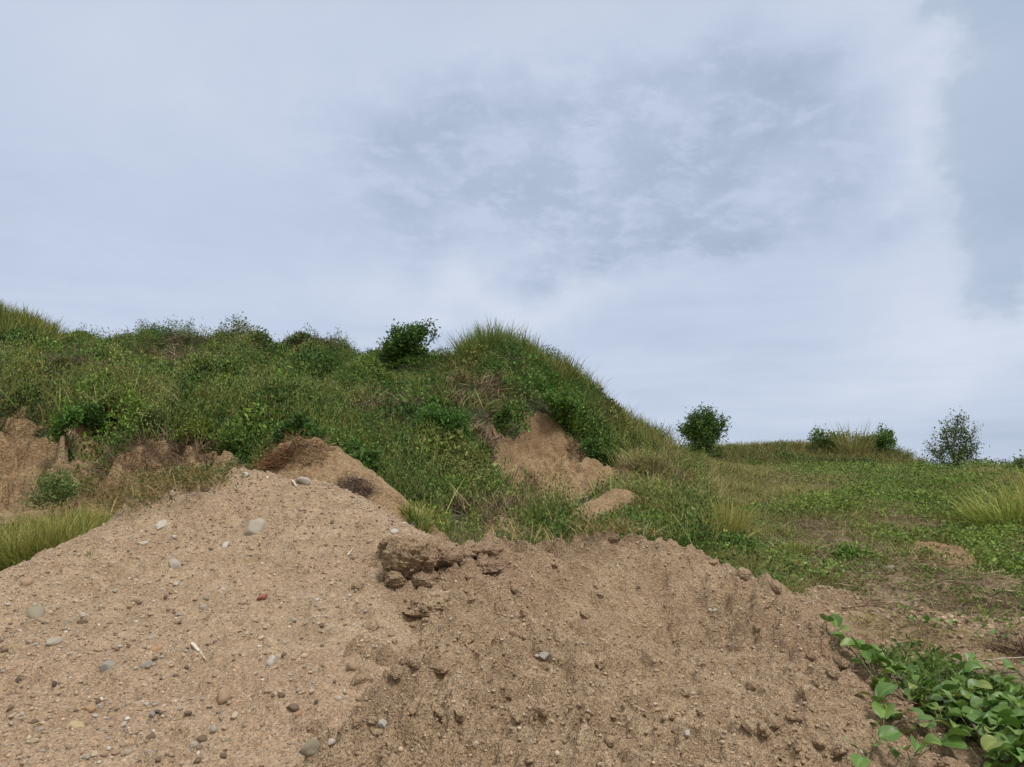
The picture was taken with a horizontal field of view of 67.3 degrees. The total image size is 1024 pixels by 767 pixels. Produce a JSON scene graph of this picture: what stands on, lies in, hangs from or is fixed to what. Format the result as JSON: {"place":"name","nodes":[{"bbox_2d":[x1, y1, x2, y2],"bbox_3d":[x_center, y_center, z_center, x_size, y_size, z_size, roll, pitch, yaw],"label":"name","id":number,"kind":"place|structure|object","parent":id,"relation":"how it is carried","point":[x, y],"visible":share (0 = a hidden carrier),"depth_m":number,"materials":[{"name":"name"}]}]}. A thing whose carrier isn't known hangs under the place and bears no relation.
{"place":"outdoors","nodes":[
{"label":"outdoors","id":0,"kind":"place"},
{"bbox_2d":[0,406,106,523],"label":"eroded bank","id":1,"kind":"structure","parent":0,"point":[33,454],"depth_m":10.15,"materials":[{"name":"soil"}]},
{"bbox_2d":[0,384,47,460],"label":"dead brush","id":2,"kind":"object","parent":1,"relation":"on","point":[6,432],"visible":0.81,"depth_m":10.71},
{"bbox_2d":[44,403,90,444],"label":"weed","id":3,"kind":"object","parent":1,"relation":"on","point":[71,417],"visible":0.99,"depth_m":9.90,"materials":[{"name":"green plant"}]},
{"bbox_2d":[73,397,110,428],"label":"bush","id":4,"kind":"object","parent":1,"relation":"on","point":[94,417],"visible":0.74,"depth_m":10.33,"materials":[{"name":"green plant"}]},
{"bbox_2d":[93,389,130,420],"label":"bush","id":5,"kind":"object","parent":1,"relation":"on","point":[112,398],"visible":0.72,"depth_m":10.56,"materials":[{"name":"green plant"}]},
{"bbox_2d":[128,387,145,418],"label":"weed","id":6,"kind":"object","parent":1,"relation":"on","point":[134,403],"visible":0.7,"depth_m":10.32,"materials":[{"name":"green plant"}]},
{"bbox_2d":[17,459,672,546],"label":"bank weeds","id":7,"kind":"object","parent":1,"relation":"on","point":[200,476],"visible":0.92,"depth_m":4.67,"materials":[{"name":"green plant"}]},
{"bbox_2d":[76,440,249,515],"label":"eroded bank","id":8,"kind":"structure","parent":0,"point":[225,455],"depth_m":9.22,"materials":[{"name":"soil"}]},
{"bbox_2d":[80,413,226,487],"bbox_3d":[-4.300,0.916,9.514,1.942,1.358,1.562,0,-7,0],"label":"dead brush","id":9,"kind":"object","parent":8,"relation":"on","point":[182,450],"visible":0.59,"depth_m":9.42,"materials":[{"name":"plant"}]},
{"bbox_2d":[170,411,221,445],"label":"bush","id":10,"kind":"object","parent":8,"relation":"on","point":[193,425],"visible":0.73,"depth_m":9.97,"materials":[{"name":"green plant"}]},
{"bbox_2d":[214,421,264,456],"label":"bush","id":11,"kind":"object","parent":8,"relation":"on","point":[236,438],"visible":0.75,"depth_m":9.76,"materials":[{"name":"green plant"}]},
{"bbox_2d":[0,322,666,533],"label":"hill","id":12,"kind":"structure","parent":0,"point":[538,404],"depth_m":12.71,"materials":[{"name":"soil"}]},
{"bbox_2d":[0,302,54,336],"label":"grass clump","id":13,"kind":"object","parent":12,"relation":"on","point":[9,321],"visible":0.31,"depth_m":17.99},
{"bbox_2d":[14,463,94,514],"bbox_3d":[-4.875,1.130,8.261,0.712,0.550,0.576,0,-7,0],"label":"weed","id":14,"kind":"object","parent":12,"relation":"on","point":[64,488],"visible":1,"depth_m":8.19,"materials":[{"name":"green plant"}]},
{"bbox_2d":[132,401,182,438],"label":"bush","id":15,"kind":"object","parent":12,"relation":"on","point":[148,412],"visible":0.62,"depth_m":10.14,"materials":[{"name":"green plant"}]},
{"bbox_2d":[265,407,328,446],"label":"bush","id":16,"kind":"object","parent":12,"relation":"on","point":[297,423],"visible":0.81,"depth_m":9.51,"materials":[{"name":"green plant"}]},
{"bbox_2d":[10,327,672,510],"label":"creepers","id":17,"kind":"object","parent":12,"relation":"on","point":[521,381],"visible":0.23,"depth_m":14.65,"materials":[{"name":"green plant"}]},
{"bbox_2d":[322,367,370,390],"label":"bush","id":18,"kind":"object","parent":12,"relation":"on","point":[343,377],"visible":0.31,"depth_m":14.83,"materials":[{"name":"green plant"}]},
{"bbox_2d":[0,300,695,458],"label":"tall grass","id":19,"kind":"structure","parent":12,"relation":"on","point":[56,327],"depth_m":17.84,"materials":[{"name":"plant"}]},
{"bbox_2d":[0,325,710,528],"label":"dead growth","id":20,"kind":"object","parent":12,"relation":"on","point":[459,505],"visible":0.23,"depth_m":12.98,"materials":[{"name":"plant"}]},
{"bbox_2d":[346,432,389,479],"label":"bush","id":21,"kind":"object","parent":12,"relation":"on","point":[370,459],"visible":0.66,"depth_m":8.79,"materials":[{"name":"green plant"}]},
{"bbox_2d":[0,306,737,552],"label":"undergrowth","id":22,"kind":"object","parent":12,"relation":"on","point":[236,373],"visible":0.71,"depth_m":10.94,"materials":[{"name":"green plant"}]},
{"bbox_2d":[23,355,738,518],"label":"seeding grass","id":23,"kind":"structure","parent":12,"relation":"on","point":[640,456],"depth_m":12.21,"materials":[{"name":"plant"}]},
{"bbox_2d":[362,318,440,368],"bbox_3d":[-2.499,-0.802,17.583,1.751,1.453,1.200,-1,-7,12],"label":"bush","id":24,"kind":"object","parent":12,"relation":"on","point":[400,343],"visible":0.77,"depth_m":17.43,"materials":[{"name":"green plant"}]},
{"bbox_2d":[408,398,479,449],"bbox_3d":[-1.035,0.738,11.482,1.052,1.102,0.955,-4,-8,30],"label":"bush","id":25,"kind":"object","parent":12,"relation":"on","point":[455,417],"visible":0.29,"depth_m":11.34,"materials":[{"name":"green plant"}]},
{"bbox_2d":[435,318,523,364],"bbox_3d":[-0.738,-0.935,17.221,2.288,1.414,2.347,3,-7,-25],"label":"grass clump","id":26,"kind":"object","parent":12,"relation":"on","point":[482,340],"visible":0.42,"depth_m":16.97,"materials":[{"name":"plant"}]},
{"bbox_2d":[468,410,501,471],"bbox_3d":[-0.456,0.960,12.582,0.748,1.193,0.589,0,-7,0],"label":"dead brush","id":27,"kind":"object","parent":12,"relation":"on","point":[483,433],"visible":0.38,"depth_m":12.60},
{"bbox_2d":[494,403,515,432],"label":"bush","id":28,"kind":"object","parent":12,"relation":"on","point":[504,417],"visible":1,"depth_m":12.97,"materials":[{"name":"green plant"}]},
{"bbox_2d":[486,411,635,500],"bbox_3d":[2.985,3.355,30.784,8.130,5.495,41.850,0,-7,0],"label":"landslide scar","id":29,"kind":"object","parent":12,"relation":"on","point":[541,446],"visible":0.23,"depth_m":12.86},
{"bbox_2d":[562,432,601,461],"bbox_3d":[1.480,1.335,14.523,1.137,0.941,1.073,0,-7,0],"label":"dead brush","id":30,"kind":"object","parent":29,"relation":"on","point":[572,449],"visible":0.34,"depth_m":14.51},
{"bbox_2d":[577,435,623,467],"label":"bush","id":31,"kind":"object","parent":29,"relation":"on","point":[596,449],"visible":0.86,"depth_m":13.90,"materials":[{"name":"green plant"}]},
{"bbox_2d":[537,384,584,418],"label":"bush","id":32,"kind":"object","parent":12,"relation":"on","point":[560,403],"visible":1,"depth_m":14.76,"materials":[{"name":"green plant"}]},
{"bbox_2d":[482,515,520,530],"bbox_3d":[-0.615,7.812,33.395,3.330,13.729,52.650,0,-7,0],"label":"bare patch","id":33,"kind":"object","parent":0,"point":[500,519],"visible":0.06,"depth_m":8.10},
{"bbox_2d":[0,0,1023,464],"label":"sky","id":34,"kind":"structure","parent":0,"point":[785,218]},
{"bbox_2d":[1,450,1023,766],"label":"ground","id":35,"kind":"structure","parent":0,"point":[969,758],"depth_m":3.63,"materials":[{"name":"soil"}]},
{"bbox_2d":[0,517,66,570],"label":"grass clump","id":36,"kind":"object","parent":35,"relation":"on","point":[9,546],"visible":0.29,"depth_m":6.86,"materials":[{"name":"plant"}]},
{"bbox_2d":[0,508,71,541],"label":"grass clump","id":37,"kind":"object","parent":35,"relation":"on","point":[19,521],"visible":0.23,"depth_m":7.53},
{"bbox_2d":[0,512,96,568],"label":"grass clump","id":38,"kind":"object","parent":35,"relation":"on","point":[16,559],"visible":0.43,"depth_m":6.73,"materials":[{"name":"plant"}]},
{"bbox_2d":[1,504,109,556],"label":"grass clump","id":39,"kind":"object","parent":35,"relation":"on","point":[68,536],"visible":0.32,"depth_m":6.99,"materials":[{"name":"plant"}]},
{"bbox_2d":[17,499,116,536],"bbox_3d":[-4.500,1.338,7.732,1.027,0.469,0.917,2,-7,-13],"label":"grass clump","id":40,"kind":"object","parent":35,"relation":"on","point":[81,512],"visible":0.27,"depth_m":7.70,"materials":[{"name":"plant"}]},
{"bbox_2d":[43,502,118,535],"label":"grass clump","id":41,"kind":"object","parent":35,"relation":"on","point":[104,519],"visible":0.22,"depth_m":7.45,"materials":[{"name":"plant"}]},
{"bbox_2d":[0,466,442,766],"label":"gravel mound","id":42,"kind":"object","parent":35,"relation":"on","point":[242,740],"visible":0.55,"depth_m":3.34,"materials":[{"name":"gravel"}]},
{"bbox_2d":[26,606,44,618],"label":"stone","id":43,"kind":"object","parent":42,"relation":"on","point":[34,611],"visible":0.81,"depth_m":3.51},
{"bbox_2d":[218,685,230,704],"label":"stone","id":44,"kind":"object","parent":42,"relation":"on","point":[224,692],"visible":0.99,"depth_m":2.71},
{"bbox_2d":[244,518,265,535],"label":"stone","id":45,"kind":"object","parent":42,"relation":"on","point":[255,526],"visible":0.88,"depth_m":4.41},
{"bbox_2d":[362,620,379,630],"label":"dirt clod","id":46,"kind":"object","parent":42,"relation":"on","point":[372,625],"visible":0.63,"depth_m":3.22,"materials":[{"name":"soil"}]},
{"bbox_2d":[269,436,450,542],"bbox_3d":[-1.650,1.285,6.403,3.500,1.713,3.020,0,-7,0],"label":"dirt mound","id":47,"kind":"object","parent":35,"relation":"on","point":[337,464],"visible":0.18,"depth_m":6.26,"materials":[{"name":"soil"}]},
{"bbox_2d":[247,423,338,471],"bbox_3d":[-1.821,0.581,6.472,0.741,0.537,0.646,0,-7,0],"label":"dead brush","id":48,"kind":"object","parent":47,"relation":"on","point":[307,444],"visible":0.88,"depth_m":6.47,"materials":[{"name":"plant"}]},
{"bbox_2d":[330,467,386,501],"bbox_3d":[-1.223,0.828,5.939,0.591,0.415,0.509,-1,-7,10],"label":"dead brush","id":49,"kind":"object","parent":47,"relation":"on","point":[360,490],"visible":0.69,"depth_m":5.95,"materials":[{"name":"plant"}]},
{"bbox_2d":[392,498,442,532],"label":"grass clump","id":50,"kind":"object","parent":47,"relation":"on","point":[410,513],"visible":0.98,"depth_m":5.90,"materials":[{"name":"plant"}]},
{"bbox_2d":[294,528,970,766],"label":"sand mound","id":51,"kind":"object","parent":35,"relation":"on","point":[687,603],"visible":0.62,"depth_m":3.04,"materials":[{"name":"soil"}]},
{"bbox_2d":[299,738,320,756],"bbox_3d":[-0.610,1.104,2.320,0.072,0.050,0.052,-37,0,22],"label":"stone","id":52,"kind":"object","parent":51,"relation":"on","point":[311,746],"visible":1,"depth_m":2.30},
{"bbox_2d":[350,666,372,685],"bbox_3d":[-0.546,1.076,2.788,0.088,0.075,0.121,-1,11,-3],"label":"dirt clod","id":53,"kind":"object","parent":51,"relation":"on","point":[362,675],"visible":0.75,"depth_m":2.76,"materials":[{"name":"soil"}]},
{"bbox_2d":[383,571,407,587],"bbox_3d":[-0.575,0.961,3.748,0.126,0.107,0.138,6,-9,-41],"label":"dirt clod","id":54,"kind":"object","parent":51,"relation":"on","point":[395,579],"visible":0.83,"depth_m":3.70,"materials":[{"name":"soil"}]},
{"bbox_2d":[389,664,403,679],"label":"dirt clod","id":55,"kind":"object","parent":51,"relation":"on","point":[396,671],"visible":1,"depth_m":2.62,"materials":[{"name":"soil"}]},
{"bbox_2d":[381,536,440,579],"bbox_3d":[-0.504,0.877,3.836,0.269,0.231,0.277,-4,-8,33],"label":"dirt clod","id":56,"kind":"object","parent":51,"relation":"on","point":[405,557],"visible":0.81,"depth_m":3.76,"materials":[{"name":"soil"}]},
{"bbox_2d":[410,570,438,587],"bbox_3d":[-0.435,0.962,3.790,0.146,0.101,0.163,-1,-7,8],"label":"dirt clod","id":57,"kind":"object","parent":51,"relation":"on","point":[425,579],"visible":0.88,"depth_m":3.73,"materials":[{"name":"soil"}]},
{"bbox_2d":[403,589,463,617],"bbox_3d":[-0.364,1.026,3.543,0.292,0.143,0.251,2,-7,-17],"label":"dirt clod","id":58,"kind":"object","parent":51,"relation":"on","point":[434,602],"visible":0.55,"depth_m":3.46,"materials":[{"name":"soil"}]},
{"bbox_2d":[434,660,448,674],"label":"dirt clod","id":59,"kind":"object","parent":51,"relation":"on","point":[441,666],"visible":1,"depth_m":2.86,"materials":[{"name":"soil"}]},
{"bbox_2d":[434,544,477,568],"bbox_3d":[-0.353,0.907,3.982,0.276,0.179,0.292,-4,-8,29],"label":"dirt clod","id":60,"kind":"object","parent":51,"relation":"on","point":[447,557],"visible":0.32,"depth_m":3.89,"materials":[{"name":"soil"}]},
{"bbox_2d":[456,633,474,644],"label":"dirt clod","id":61,"kind":"object","parent":51,"relation":"on","point":[465,638],"visible":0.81,"depth_m":3.30,"materials":[{"name":"soil"}]},
{"bbox_2d":[463,541,503,558],"bbox_3d":[-0.170,0.929,4.133,0.202,0.168,0.246,-6,-9,42],"label":"dirt clod","id":62,"kind":"object","parent":51,"relation":"on","point":[492,549],"visible":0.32,"depth_m":4.09,"materials":[{"name":"soil"}]},
{"bbox_2d":[476,560,504,573],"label":"dirt clod","id":63,"kind":"object","parent":51,"relation":"on","point":[489,566],"visible":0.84,"depth_m":3.97,"materials":[{"name":"soil"}]},
{"bbox_2d":[534,704,549,719],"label":"dirt clod","id":64,"kind":"object","parent":51,"relation":"on","point":[542,710],"visible":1,"depth_m":2.51,"materials":[{"name":"soil"}]},
{"bbox_2d":[595,654,607,668],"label":"dirt clod","id":65,"kind":"object","parent":51,"relation":"on","point":[600,661],"visible":1,"depth_m":3.25,"materials":[{"name":"soil"}]},
{"bbox_2d":[296,531,964,766],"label":"crumbs","id":66,"kind":"object","parent":51,"relation":"on","point":[556,752],"visible":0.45,"depth_m":3.03,"materials":[{"name":"soil"}]},
{"bbox_2d":[676,722,700,735],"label":"dirt clod","id":67,"kind":"object","parent":51,"relation":"on","point":[693,728],"visible":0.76,"depth_m":2.51,"materials":[{"name":"soil"}]},
{"bbox_2d":[737,567,751,580],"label":"dirt clod","id":68,"kind":"object","parent":51,"relation":"on","point":[743,573],"visible":1,"depth_m":4.03,"materials":[{"name":"soil"}]},
{"bbox_2d":[741,720,756,733],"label":"dirt clod","id":69,"kind":"object","parent":51,"relation":"on","point":[749,726],"visible":1,"depth_m":2.53,"materials":[{"name":"soil"}]},
{"bbox_2d":[756,721,770,736],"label":"dirt clod","id":70,"kind":"object","parent":51,"relation":"on","point":[763,729],"visible":1,"depth_m":2.54,"materials":[{"name":"soil"}]},
{"bbox_2d":[798,683,816,700],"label":"dirt clod","id":71,"kind":"object","parent":51,"relation":"on","point":[807,692],"visible":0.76,"depth_m":2.81,"materials":[{"name":"soil"}]},
{"bbox_2d":[811,733,827,749],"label":"dirt clod","id":72,"kind":"object","parent":51,"relation":"on","point":[819,741],"visible":0.99,"depth_m":2.55,"materials":[{"name":"soil"}]},
{"bbox_2d":[826,666,840,678],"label":"dirt clod","id":73,"kind":"object","parent":51,"relation":"on","point":[833,672],"visible":1,"depth_m":2.95,"materials":[{"name":"soil"}]},
{"bbox_2d":[832,742,849,756],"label":"dirt clod","id":74,"kind":"object","parent":51,"relation":"on","point":[840,749],"visible":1,"depth_m":2.51,"materials":[{"name":"soil"}]},
{"bbox_2d":[817,614,888,675],"bbox_3d":[1.427,1.096,3.301,0.139,0.192,0.471,1,-7,-5],"label":"creeping vine","id":75,"kind":"object","parent":51,"relation":"on","point":[835,620],"visible":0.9,"depth_m":3.32,"materials":[{"name":"green plant"}]},
{"bbox_2d":[840,637,947,704],"bbox_3d":[1.554,1.202,3.197,0.552,0.280,0.318,6,-9,-40],"label":"creeping vine","id":76,"kind":"object","parent":51,"relation":"on","point":[876,651],"visible":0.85,"depth_m":3.14,"materials":[{"name":"green plant"}]},
{"bbox_2d":[843,682,969,766],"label":"creeping vine","id":77,"kind":"object","parent":51,"relation":"on","point":[891,733],"visible":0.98,"depth_m":2.74,"materials":[{"name":"green plant"}]},
{"bbox_2d":[912,661,1023,766],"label":"creeping vine","id":78,"kind":"object","parent":51,"relation":"on","point":[960,708],"visible":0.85,"depth_m":2.98,"materials":[{"name":"green plant"}]},
{"bbox_2d":[674,402,731,450],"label":"bush","id":79,"kind":"object","parent":35,"relation":"on","point":[704,423],"visible":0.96,"depth_m":32.80,"materials":[{"name":"green plant"}]},
{"bbox_2d":[683,434,732,459],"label":"bush","id":80,"kind":"object","parent":35,"relation":"on","point":[715,452],"visible":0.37,"depth_m":32.28,"materials":[{"name":"green plant"}]},
{"bbox_2d":[682,492,763,539],"bbox_3d":[2.222,1.389,8.106,1.090,0.643,1.018,-5,-8,33],"label":"grass clump","id":81,"kind":"object","parent":35,"relation":"on","point":[730,524],"visible":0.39,"depth_m":8.03,"materials":[{"name":"plant"}]},
{"bbox_2d":[716,531,766,552],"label":"bush","id":82,"kind":"object","parent":35,"relation":"on","point":[738,542],"visible":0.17,"depth_m":7.27,"materials":[{"name":"green plant"}]},
{"bbox_2d":[570,423,1023,606],"bbox_3d":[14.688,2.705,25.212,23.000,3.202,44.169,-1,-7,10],"label":"grass","id":83,"kind":"structure","parent":35,"relation":"on","point":[740,486],"depth_m":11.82,"materials":[{"name":"plant"}]},
{"bbox_2d":[768,537,832,557],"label":"grass clump","id":84,"kind":"object","parent":35,"relation":"on","point":[794,543],"visible":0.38,"depth_m":7.41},
{"bbox_2d":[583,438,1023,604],"bbox_3d":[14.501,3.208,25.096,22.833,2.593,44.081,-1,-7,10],"label":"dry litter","id":85,"kind":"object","parent":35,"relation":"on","point":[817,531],"visible":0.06,"depth_m":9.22,"materials":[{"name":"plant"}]},
{"bbox_2d":[806,423,853,453],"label":"bush","id":86,"kind":"object","parent":35,"relation":"on","point":[820,439],"visible":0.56,"depth_m":34.93,"materials":[{"name":"green plant"}]},
{"bbox_2d":[822,418,880,455],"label":"grass clump","id":87,"kind":"object","parent":35,"relation":"on","point":[845,446],"visible":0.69,"depth_m":33.64,"materials":[{"name":"plant"}]},
{"bbox_2d":[832,540,882,562],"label":"weed","id":88,"kind":"object","parent":35,"relation":"on","point":[850,552],"visible":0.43,"depth_m":7.14,"materials":[{"name":"green plant"}]},
{"bbox_2d":[847,431,879,454],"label":"bush","id":89,"kind":"object","parent":35,"relation":"on","point":[873,445],"visible":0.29,"depth_m":34.54,"materials":[{"name":"green plant"}]},
{"bbox_2d":[870,423,897,455],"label":"bush","id":90,"kind":"object","parent":35,"relation":"on","point":[886,439],"visible":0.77,"depth_m":34.65,"materials":[{"name":"green plant"}]},
{"bbox_2d":[790,534,1023,634],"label":"straggling weeds","id":91,"kind":"object","parent":35,"relation":"on","point":[926,569],"visible":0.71,"depth_m":6.15,"materials":[{"name":"green plant"}]},
{"bbox_2d":[895,542,980,571],"bbox_3d":[4.115,1.687,7.468,1.550,0.319,2.150,0,-7,0],"label":"earth hump","id":92,"kind":"object","parent":35,"relation":"on","point":[958,550],"visible":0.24,"depth_m":7.16,"materials":[{"name":"soil"}]},
{"bbox_2d":[869,632,1023,746],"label":"fresh grass","id":93,"kind":"structure","parent":35,"relation":"on","point":[934,663],"depth_m":3.51,"materials":[{"name":"plant"}]},
{"bbox_2d":[921,408,989,468],"bbox_3d":[14.318,1.785,24.914,2.163,2.226,1.313,0,-7,0],"label":"sapling","id":94,"kind":"object","parent":35,"relation":"on","point":[964,451],"visible":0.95,"depth_m":24.89,"materials":[{"name":"green plant"}]},
{"bbox_2d":[924,473,1023,529],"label":"grass clump","id":95,"kind":"object","parent":35,"relation":"on","point":[1004,508],"visible":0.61,"depth_m":9.48,"materials":[{"name":"plant"}]},
{"bbox_2d":[949,652,1023,734],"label":"creeping vine","id":96,"kind":"object","parent":35,"relation":"on","point":[1008,693],"visible":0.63,"depth_m":3.10,"materials":[{"name":"green plant"}]},
{"bbox_2d":[956,464,1023,520],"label":"grass clump","id":97,"kind":"object","parent":35,"relation":"on","point":[1006,493],"visible":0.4,"depth_m":9.96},
{"bbox_2d":[966,704,1023,766],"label":"creeping vine","id":98,"kind":"object","parent":35,"relation":"on","point":[1012,746],"visible":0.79,"depth_m":2.69,"materials":[{"name":"green plant"}]},
{"bbox_2d":[973,629,1023,676],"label":"creeping vine","id":99,"kind":"object","parent":35,"relation":"on","point":[1008,664],"visible":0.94,"depth_m":3.61,"materials":[{"name":"green plant"}]},
{"bbox_2d":[994,449,1023,471],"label":"bush","id":100,"kind":"object","parent":35,"relation":"on","point":[1019,460],"visible":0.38,"depth_m":19.82,"materials":[{"name":"green plant"}]},
{"bbox_2d":[573,489,641,522],"bbox_3d":[4.845,7.989,33.797,9.210,13.472,51.810,0,-7,0],"label":"bare patch","id":101,"kind":"object","parent":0,"point":[612,497],"visible":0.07,"depth_m":9.96,"materials":[{"name":"soil"}]},
{"bbox_2d":[800,586,1023,670],"bbox_3d":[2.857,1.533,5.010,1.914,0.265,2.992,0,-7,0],"label":"path","id":102,"kind":"structure","parent":0,"point":[827,596],"depth_m":4.64,"materials":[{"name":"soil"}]},
{"bbox_2d":[797,585,1023,667],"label":"sandy crumbs","id":103,"kind":"object","parent":102,"relation":"on","point":[944,618],"visible":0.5,"depth_m":4.65,"materials":[{"name":"soil"}]},
{"bbox_2d":[903,614,957,630],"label":"creeping vine","id":104,"kind":"object","parent":102,"relation":"on","point":[927,618],"visible":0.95,"depth_m":4.50,"materials":[{"name":"green plant"}]},
{"bbox_2d":[962,624,1023,660],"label":"dead brush","id":105,"kind":"object","parent":102,"relation":"on","point":[1019,648],"visible":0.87,"depth_m":3.99,"materials":[{"name":"plant"}]},
{"bbox_2d":[844,559,1023,618],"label":"littered soil","id":106,"kind":"structure","parent":0,"point":[988,582],"depth_m":6.01,"materials":[{"name":"soil"}]},
{"bbox_2d":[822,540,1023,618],"bbox_3d":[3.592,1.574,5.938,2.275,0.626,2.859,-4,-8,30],"label":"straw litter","id":107,"kind":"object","parent":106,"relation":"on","point":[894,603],"visible":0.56,"depth_m":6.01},
{"bbox_2d":[907,592,1023,617],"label":"dead brush","id":108,"kind":"object","parent":106,"relation":"on","point":[985,607],"visible":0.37,"depth_m":5.36,"materials":[{"name":"plant"}]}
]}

